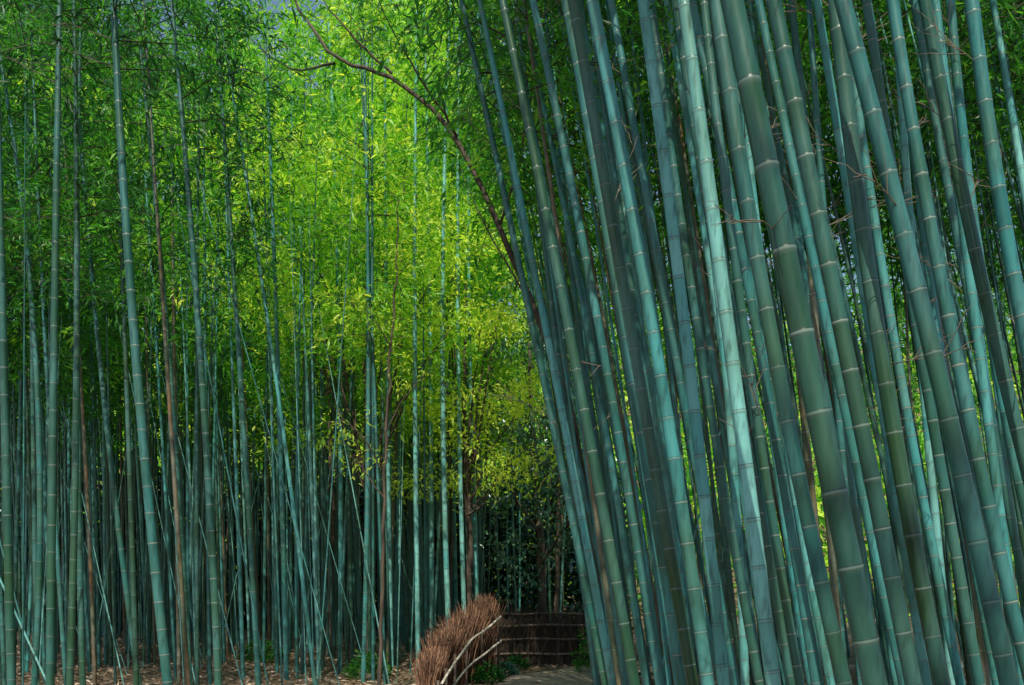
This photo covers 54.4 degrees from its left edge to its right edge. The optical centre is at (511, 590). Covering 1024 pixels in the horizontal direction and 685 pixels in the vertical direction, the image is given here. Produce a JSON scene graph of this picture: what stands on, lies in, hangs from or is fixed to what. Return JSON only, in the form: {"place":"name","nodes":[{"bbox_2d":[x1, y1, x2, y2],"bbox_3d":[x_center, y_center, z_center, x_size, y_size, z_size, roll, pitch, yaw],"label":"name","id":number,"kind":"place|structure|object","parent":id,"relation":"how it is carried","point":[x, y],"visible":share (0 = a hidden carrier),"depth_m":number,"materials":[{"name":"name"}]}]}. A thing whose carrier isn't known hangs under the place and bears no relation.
{"place":"outdoors","nodes":[
{"label":"outdoors","id":0,"kind":"place"},
{"bbox_2d":[0,0,1022,348],"label":"sky","id":1,"kind":"structure","parent":0,"point":[273,2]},
{"bbox_2d":[16,340,1023,684],"bbox_3d":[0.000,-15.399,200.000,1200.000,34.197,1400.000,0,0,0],"label":"ground","id":2,"kind":"structure","parent":0,"point":[108,680],"depth_m":21.55,"materials":[{"name":"brown soil"}]},
{"bbox_2d":[0,94,15,684],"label":"bamboo culm","id":3,"kind":"object","parent":2,"relation":"on","point":[8,552],"visible":1,"depth_m":8.96,"materials":[{"name":"green plant"}]},
{"bbox_2d":[0,50,42,684],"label":"bamboo culm","id":4,"kind":"object","parent":2,"relation":"on","point":[38,593],"visible":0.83,"depth_m":13.03,"materials":[{"name":"green plant"}]},
{"bbox_2d":[45,0,61,684],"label":"bamboo culm","id":5,"kind":"object","parent":2,"relation":"on","point":[51,559],"visible":0.96,"depth_m":9.02,"materials":[{"name":"green plant"}]},
{"bbox_2d":[66,0,79,684],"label":"bamboo culm","id":6,"kind":"object","parent":2,"relation":"on","point":[73,530],"visible":0.94,"depth_m":11.00,"materials":[{"name":"green plant"}]},
{"bbox_2d":[77,1,85,684],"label":"bamboo culm","id":7,"kind":"object","parent":2,"relation":"on","point":[81,632],"visible":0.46,"depth_m":12.96,"materials":[{"name":"green plant"}]},
{"bbox_2d":[71,2,141,684],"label":"bamboo culm","id":8,"kind":"object","parent":2,"relation":"on","point":[126,591],"visible":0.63,"depth_m":13.96,"materials":[{"name":"green plant"}]},
{"bbox_2d":[110,0,172,684],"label":"bamboo culm","id":9,"kind":"object","parent":2,"relation":"on","point":[161,626],"visible":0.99,"depth_m":8.02,"materials":[{"name":"green plant"}]},
{"bbox_2d":[134,2,192,684],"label":"bamboo culm","id":10,"kind":"object","parent":2,"relation":"on","point":[178,475],"visible":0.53,"depth_m":13.00,"materials":[{"name":"green plant"}]},
{"bbox_2d":[170,0,221,684],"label":"bamboo culm","id":11,"kind":"object","parent":2,"relation":"on","point":[210,528],"visible":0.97,"depth_m":10.46,"materials":[{"name":"green plant"}]},
{"bbox_2d":[213,0,261,684],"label":"bamboo culm","id":12,"kind":"object","parent":2,"relation":"on","point":[247,493],"visible":0.84,"depth_m":13.97,"materials":[{"name":"green plant"}]},
{"bbox_2d":[152,83,343,615],"bbox_3d":[-8.210,-7.508,32.802,6.568,18.230,8.458,0,0,25],"label":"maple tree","id":13,"kind":"object","parent":2,"relation":"on","point":[237,447],"visible":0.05,"depth_m":32.94,"materials":[{"name":"plant"}]},
{"bbox_2d":[238,640,289,662],"bbox_3d":[-5.512,1.333,22.038,1.148,0.596,1.153,0,0,-34],"label":"shrub","id":14,"kind":"object","parent":2,"relation":"on","point":[269,652],"visible":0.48,"depth_m":21.91,"materials":[{"name":"green plant"}]},
{"bbox_2d":[216,0,316,684],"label":"bamboo culm","id":15,"kind":"object","parent":2,"relation":"on","point":[306,613],"visible":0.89,"depth_m":14.04,"materials":[{"name":"green plant"}]},
{"bbox_2d":[263,0,288,680],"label":"bamboo culm","id":16,"kind":"object","parent":2,"relation":"on","point":[283,554],"visible":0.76,"depth_m":17.02,"materials":[{"name":"green plant"}]},
{"bbox_2d":[237,50,378,524],"bbox_3d":[-5.715,-7.392,30.841,6.685,17.995,7.837,0,0,0],"label":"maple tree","id":17,"kind":"object","parent":2,"relation":"on","point":[311,280],"visible":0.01,"depth_m":30.45,"materials":[{"name":"green plant"}]},
{"bbox_2d":[0,426,642,631],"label":"evergreen understorey","id":18,"kind":"object","parent":2,"relation":"on","point":[574,588],"visible":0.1,"depth_m":39.16,"materials":[{"name":"green plant"}]},
{"bbox_2d":[1,628,654,684],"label":"fallen leaves","id":19,"kind":"object","parent":2,"relation":"on","point":[271,667],"visible":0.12,"depth_m":19.75,"materials":[{"name":"brown plant"}]},
{"bbox_2d":[327,5,342,671],"bbox_3d":[-3.609,-6.184,20.112,0.473,15.765,0.148,0,0,31],"label":"bamboo culm","id":20,"kind":"object","parent":2,"relation":"on","point":[340,505],"visible":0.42,"depth_m":20.01,"materials":[{"name":"green plant"}]},
{"bbox_2d":[216,126,461,654],"bbox_3d":[-4.876,-4.909,25.549,7.513,13.040,5.554,0,0,37],"label":"maple tree","id":21,"kind":"object","parent":2,"relation":"on","point":[333,509],"visible":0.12,"depth_m":24.94,"materials":[{"name":"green plant"}]},
{"bbox_2d":[361,0,369,682],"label":"bamboo culm","id":22,"kind":"object","parent":2,"relation":"on","point":[365,596],"visible":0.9,"depth_m":17.00,"materials":[{"name":"green plant"}]},
{"bbox_2d":[341,650,393,681],"bbox_3d":[-2.622,1.350,18.012,0.972,0.574,0.994,0,0,0],"label":"shrub","id":23,"kind":"object","parent":2,"relation":"on","point":[352,669],"visible":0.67,"depth_m":17.88,"materials":[{"name":"green plant"}]},
{"bbox_2d":[223,159,517,665],"bbox_3d":[-2.597,-3.315,20.063,5.254,9.839,5.357,0,0,40],"label":"maple tree","id":24,"kind":"object","parent":2,"relation":"on","point":[354,434],"visible":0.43,"depth_m":19.76,"materials":[{"name":"green plant"}]},
{"bbox_2d":[300,199,470,684],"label":"sapling","id":25,"kind":"object","parent":2,"relation":"on","point":[380,632],"visible":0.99,"depth_m":14.98,"materials":[{"name":"green plant"}]},
{"bbox_2d":[384,4,393,670],"bbox_3d":[-2.472,-6.210,19.996,0.204,15.746,0.100,0,0,0],"label":"bamboo culm","id":26,"kind":"object","parent":2,"relation":"on","point":[388,491],"visible":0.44,"depth_m":19.95,"materials":[{"name":"green plant"}]},
{"bbox_2d":[413,11,420,671],"bbox_3d":[-1.814,-5.900,18.983,0.160,15.082,0.131,0,0,0],"label":"bamboo culm","id":27,"kind":"object","parent":2,"relation":"on","point":[416,530],"visible":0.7,"depth_m":18.94,"materials":[{"name":"green plant"}]},
{"bbox_2d":[246,0,603,603],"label":"leaning tree","id":28,"kind":"object","parent":2,"relation":"on","point":[501,232],"visible":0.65,"depth_m":13.99,"materials":[{"name":"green plant"}]},
{"bbox_2d":[423,4,433,638],"bbox_3d":[-1.861,-6.830,21.965,0.283,16.998,0.109,0,0,-22],"label":"bamboo culm","id":29,"kind":"object","parent":2,"relation":"on","point":[431,549],"visible":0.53,"depth_m":21.95,"materials":[{"name":"green plant"}]},
{"bbox_2d":[440,0,450,624],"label":"bamboo culm","id":30,"kind":"object","parent":2,"relation":"on","point":[444,504],"visible":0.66,"depth_m":19.98,"materials":[{"name":"green plant"}]},
{"bbox_2d":[343,134,551,616],"bbox_3d":[-1.774,-5.835,27.660,6.278,14.875,7.441,0,0,29],"label":"maple tree","id":31,"kind":"object","parent":2,"relation":"on","point":[450,550],"visible":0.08,"depth_m":27.93,"materials":[{"name":"green plant"}]},
{"bbox_2d":[353,206,565,608],"bbox_3d":[-1.201,-3.162,21.388,4.709,9.541,4.804,0,0,-35],"label":"maple tree","id":32,"kind":"object","parent":2,"relation":"on","point":[468,466],"visible":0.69,"depth_m":21.31,"materials":[{"name":"green plant"}]},
{"bbox_2d":[409,592,509,684],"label":"brushwood fence","id":33,"kind":"object","parent":2,"relation":"on","point":[461,646],"visible":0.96,"depth_m":16.58,"materials":[{"name":"brown wood"}]},
{"bbox_2d":[456,5,465,610],"bbox_3d":[-1.049,-6.494,20.999,0.276,16.293,0.103,0,0,0],"label":"bamboo culm","id":34,"kind":"object","parent":2,"relation":"on","point":[461,535],"visible":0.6,"depth_m":20.96,"materials":[{"name":"green plant"}]},
{"bbox_2d":[467,24,478,604],"bbox_3d":[-0.840,-6.851,22.051,0.346,17.006,0.158,0,0,37],"label":"bamboo culm","id":35,"kind":"object","parent":2,"relation":"on","point":[473,503],"visible":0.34,"depth_m":22.03,"materials":[{"name":"green plant"}]},
{"bbox_2d":[468,659,506,684],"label":"shrub","id":36,"kind":"object","parent":2,"relation":"on","point":[482,675],"visible":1,"depth_m":17.13,"materials":[{"name":"green plant"}]},
{"bbox_2d":[493,661,522,676],"bbox_3d":[-0.095,1.472,18.613,0.595,0.344,0.525,0,0,-38],"label":"shrub","id":37,"kind":"object","parent":2,"relation":"on","point":[511,669],"visible":0.72,"depth_m":18.55,"materials":[{"name":"green plant"}]},
{"bbox_2d":[0,0,1023,684],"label":"bamboo grove","id":38,"kind":"object","parent":2,"relation":"on","point":[102,612],"visible":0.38,"depth_m":16.94,"materials":[{"name":"green plant"}]},
{"bbox_2d":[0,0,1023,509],"bbox_3d":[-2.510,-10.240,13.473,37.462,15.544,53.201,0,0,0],"label":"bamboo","id":39,"kind":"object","parent":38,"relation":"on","point":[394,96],"depth_m":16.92,"materials":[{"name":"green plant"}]},
{"bbox_2d":[443,0,1019,440],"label":"dead twigs","id":40,"kind":"object","parent":38,"relation":"attached to","point":[955,48],"visible":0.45,"depth_m":6.84,"materials":[{"name":"plant"}]},
{"bbox_2d":[10,259,1023,622],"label":"hillside forest","id":41,"kind":"object","parent":2,"relation":"on","point":[818,489],"visible":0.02,"depth_m":56.54,"materials":[{"name":"green plant"}]},
{"bbox_2d":[503,651,531,669],"bbox_3d":[0.108,1.419,20.190,0.651,0.400,0.657,0,0,0],"label":"shrub","id":42,"kind":"object","parent":2,"relation":"on","point":[522,663],"visible":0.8,"depth_m":20.17,"materials":[{"name":"green plant"}]},
{"bbox_2d":[454,315,593,618],"bbox_3d":[0.380,-2.744,23.727,3.774,8.708,3.992,0,0,0],"label":"evergreen oak tree","id":43,"kind":"object","parent":2,"relation":"on","point":[542,557],"visible":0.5,"depth_m":23.81,"materials":[{"name":"green plant"}]},
{"bbox_2d":[420,614,643,666],"bbox_3d":[0.574,1.081,21.320,5.114,1.239,0.976,0,0,-7],"label":"woven brush fence","id":44,"kind":"object","parent":2,"relation":"on","point":[554,643],"visible":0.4,"depth_m":21.07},
{"bbox_2d":[459,0,607,684],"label":"bamboo culm","id":45,"kind":"object","parent":2,"relation":"on","point":[562,471],"visible":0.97,"depth_m":9.15,"materials":[{"name":"green plant"}]},
{"bbox_2d":[454,178,648,616],"bbox_3d":[1.497,-6.367,34.775,7.162,15.941,6.505,0,0,0],"label":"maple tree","id":46,"kind":"object","parent":2,"relation":"on","point":[557,582],"visible":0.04,"depth_m":33.93,"materials":[{"name":"plant"}]},
{"bbox_2d":[514,0,599,684],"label":"bamboo culm","id":47,"kind":"object","parent":2,"relation":"on","point":[592,655],"visible":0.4,"depth_m":10.99,"materials":[{"name":"green plant"}]},
{"bbox_2d":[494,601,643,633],"bbox_3d":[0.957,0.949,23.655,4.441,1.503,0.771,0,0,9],"label":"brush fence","id":48,"kind":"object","parent":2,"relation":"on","point":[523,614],"visible":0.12,"depth_m":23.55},
{"bbox_2d":[510,19,628,684],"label":"bamboo culm","id":49,"kind":"object","parent":2,"relation":"on","point":[623,674],"visible":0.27,"depth_m":8.96,"materials":[{"name":"green plant"}]},
{"bbox_2d":[544,2,609,516],"bbox_3d":[0.924,-3.932,11.998,1.420,11.143,0.085,0,0,0],"label":"bamboo culm","id":50,"kind":"object","parent":2,"relation":"on","point":[578,325],"visible":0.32,"depth_m":11.96,"materials":[{"name":"green plant"}]},
{"bbox_2d":[570,627,590,671],"bbox_3d":[1.510,1.088,19.401,0.774,1.013,0.839,0,0,0],"label":"shrub","id":51,"kind":"object","parent":2,"relation":"on","point":[577,665],"visible":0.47,"depth_m":19.31,"materials":[{"name":"green plant"}]},
{"bbox_2d":[520,0,648,684],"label":"bamboo culm","id":52,"kind":"object","parent":2,"relation":"on","point":[622,531],"visible":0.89,"depth_m":10.00,"materials":[{"name":"green plant"}]},
{"bbox_2d":[529,0,663,684],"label":"bamboo culm","id":53,"kind":"object","parent":2,"relation":"on","point":[628,492],"visible":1,"depth_m":7.58,"materials":[{"name":"green plant"}]},
{"bbox_2d":[568,0,698,684],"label":"bamboo culm","id":54,"kind":"object","parent":2,"relation":"on","point":[675,584],"visible":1,"depth_m":6.06,"materials":[{"name":"green plant"}]},
{"bbox_2d":[601,228,676,684],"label":"bamboo culm","id":55,"kind":"object","parent":2,"relation":"on","point":[668,639],"visible":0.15,"depth_m":8.41,"materials":[{"name":"green plant"}]},
{"bbox_2d":[578,0,717,684],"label":"bamboo culm","id":56,"kind":"object","parent":2,"relation":"on","point":[651,380],"visible":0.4,"depth_m":9.49,"materials":[{"name":"green plant"}]},
{"bbox_2d":[586,0,714,684],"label":"bamboo culm","id":57,"kind":"object","parent":2,"relation":"on","point":[666,415],"visible":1,"depth_m":5.69,"materials":[{"name":"green plant"}]},
{"bbox_2d":[607,0,739,684],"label":"bamboo culm","id":58,"kind":"object","parent":2,"relation":"on","point":[682,393],"visible":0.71,"depth_m":6.92,"materials":[{"name":"green plant"}]},
{"bbox_2d":[637,0,729,684],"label":"bamboo culm","id":59,"kind":"object","parent":2,"relation":"on","point":[710,554],"visible":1,"depth_m":5.96,"materials":[{"name":"green plant"}]},
{"bbox_2d":[648,0,763,684],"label":"bamboo culm","id":60,"kind":"object","parent":2,"relation":"on","point":[724,494],"visible":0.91,"depth_m":7.62,"materials":[{"name":"green plant"}]},
{"bbox_2d":[663,0,765,684],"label":"bamboo culm","id":61,"kind":"object","parent":2,"relation":"on","point":[683,103],"visible":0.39,"depth_m":8.74,"materials":[{"name":"green plant"}]},
{"bbox_2d":[677,0,780,684],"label":"bamboo culm","id":62,"kind":"object","parent":2,"relation":"on","point":[750,499],"visible":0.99,"depth_m":5.20,"materials":[{"name":"green plant"}]},
{"bbox_2d":[709,248,749,684],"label":"bamboo culm","id":63,"kind":"object","parent":2,"relation":"on","point":[736,509],"visible":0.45,"depth_m":8.16,"materials":[{"name":"green plant"}]},
{"bbox_2d":[671,0,794,684],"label":"bamboo culm","id":64,"kind":"object","parent":2,"relation":"on","point":[776,602],"visible":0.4,"depth_m":6.78,"materials":[{"name":"green plant"}]},
{"bbox_2d":[700,0,804,684],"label":"bamboo culm","id":65,"kind":"object","parent":2,"relation":"on","point":[756,417],"visible":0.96,"depth_m":5.92,"materials":[{"name":"green plant"}]},
{"bbox_2d":[691,0,820,684],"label":"bamboo culm","id":66,"kind":"object","parent":2,"relation":"on","point":[802,598],"visible":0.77,"depth_m":7.19,"materials":[{"name":"green plant"}]},
{"bbox_2d":[734,71,810,684],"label":"bamboo culm","id":67,"kind":"object","parent":2,"relation":"on","point":[794,597],"visible":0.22,"depth_m":7.96,"materials":[{"name":"green plant"}]},
{"bbox_2d":[709,0,851,684],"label":"bamboo culm","id":68,"kind":"object","parent":2,"relation":"on","point":[821,584],"visible":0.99,"depth_m":4.95,"materials":[{"name":"green plant"}]},
{"bbox_2d":[739,95,834,684],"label":"bamboo culm","id":69,"kind":"object","parent":2,"relation":"on","point":[826,661],"visible":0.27,"depth_m":6.61,"materials":[{"name":"green plant"}]},
{"bbox_2d":[746,0,854,652],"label":"bamboo culm","id":70,"kind":"object","parent":2,"relation":"on","point":[751,21],"visible":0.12,"depth_m":9.04,"materials":[{"name":"green plant"}]},
{"bbox_2d":[720,0,887,684],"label":"bamboo culm","id":71,"kind":"object","parent":2,"relation":"on","point":[853,581],"visible":1,"depth_m":4.27,"materials":[{"name":"green plant"}]},
{"bbox_2d":[795,0,841,636],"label":"bamboo culm","id":72,"kind":"object","parent":2,"relation":"on","point":[832,565],"visible":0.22,"depth_m":8.40,"materials":[{"name":"green plant"}]},
{"bbox_2d":[788,0,868,590],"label":"bamboo culm","id":73,"kind":"object","parent":2,"relation":"on","point":[799,68],"visible":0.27,"depth_m":7.78,"materials":[{"name":"green plant"}]},
{"bbox_2d":[754,0,904,684],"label":"bamboo culm","id":74,"kind":"object","parent":2,"relation":"on","point":[810,246],"visible":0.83,"depth_m":6.21,"materials":[{"name":"green plant"}]},
{"bbox_2d":[806,0,861,684],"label":"bamboo culm","id":75,"kind":"object","parent":2,"relation":"on","point":[820,171],"visible":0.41,"depth_m":7.15,"materials":[{"name":"green plant"}]},
{"bbox_2d":[765,0,922,684],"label":"bamboo culm","id":76,"kind":"object","parent":2,"relation":"on","point":[882,531],"visible":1,"depth_m":4.71,"materials":[{"name":"green plant"}]},
{"bbox_2d":[813,0,931,684],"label":"bamboo culm","id":77,"kind":"object","parent":2,"relation":"on","point":[922,658],"visible":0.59,"depth_m":7.03,"materials":[{"name":"green plant"}]},
{"bbox_2d":[827,0,950,684],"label":"bamboo culm","id":78,"kind":"object","parent":2,"relation":"on","point":[922,586],"visible":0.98,"depth_m":4.88,"materials":[{"name":"green plant"}]},
{"bbox_2d":[850,65,965,684],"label":"bamboo culm","id":79,"kind":"object","parent":2,"relation":"on","point":[941,593],"visible":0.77,"depth_m":7.36,"materials":[{"name":"green plant"}]},
{"bbox_2d":[862,0,985,684],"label":"bamboo culm","id":80,"kind":"object","parent":2,"relation":"on","point":[956,558],"visible":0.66,"depth_m":6.39,"materials":[{"name":"green plant"}]},
{"bbox_2d":[895,62,954,684],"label":"bamboo culm","id":81,"kind":"object","parent":2,"relation":"on","point":[933,494],"visible":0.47,"depth_m":7.85,"materials":[{"name":"green plant"}]},
{"bbox_2d":[833,0,1019,684],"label":"bamboo culm","id":82,"kind":"object","parent":2,"relation":"on","point":[981,560],"visible":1,"depth_m":4.61,"materials":[{"name":"green plant"}]},
{"bbox_2d":[899,0,998,684],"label":"bamboo culm","id":83,"kind":"object","parent":2,"relation":"on","point":[931,289],"visible":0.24,"depth_m":7.99,"materials":[{"name":"green plant"}]},
{"bbox_2d":[886,0,1023,683],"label":"bamboo culm","id":84,"kind":"object","parent":2,"relation":"on","point":[986,495],"visible":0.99,"depth_m":5.60,"materials":[{"name":"green plant"}]},
{"bbox_2d":[910,0,1023,607],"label":"bamboo culm","id":85,"kind":"object","parent":2,"relation":"on","point":[1006,492],"visible":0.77,"depth_m":7.60,"materials":[{"name":"green plant"}]},
{"bbox_2d":[918,0,1023,484],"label":"bamboo culm","id":86,"kind":"object","parent":2,"relation":"on","point":[990,319],"visible":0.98,"depth_m":5.84,"materials":[{"name":"green plant"}]},
{"bbox_2d":[932,0,1023,684],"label":"bamboo culm","id":87,"kind":"object","parent":2,"relation":"on","point":[987,418],"visible":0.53,"depth_m":6.59,"materials":[{"name":"green plant"}]},
{"bbox_2d":[946,0,1023,528],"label":"bamboo culm","id":88,"kind":"object","parent":2,"relation":"on","point":[963,136],"visible":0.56,"depth_m":6.95,"materials":[{"name":"green plant"}]},
{"bbox_2d":[964,0,1023,366],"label":"bamboo culm","id":89,"kind":"object","parent":2,"relation":"on","point":[1009,252],"visible":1,"depth_m":5.54,"materials":[{"name":"green plant"}]},
{"bbox_2d":[495,664,963,684],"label":"path","id":90,"kind":"structure","parent":0,"point":[567,676],"depth_m":18.00,"materials":[{"name":"grey stone"}]}
]}

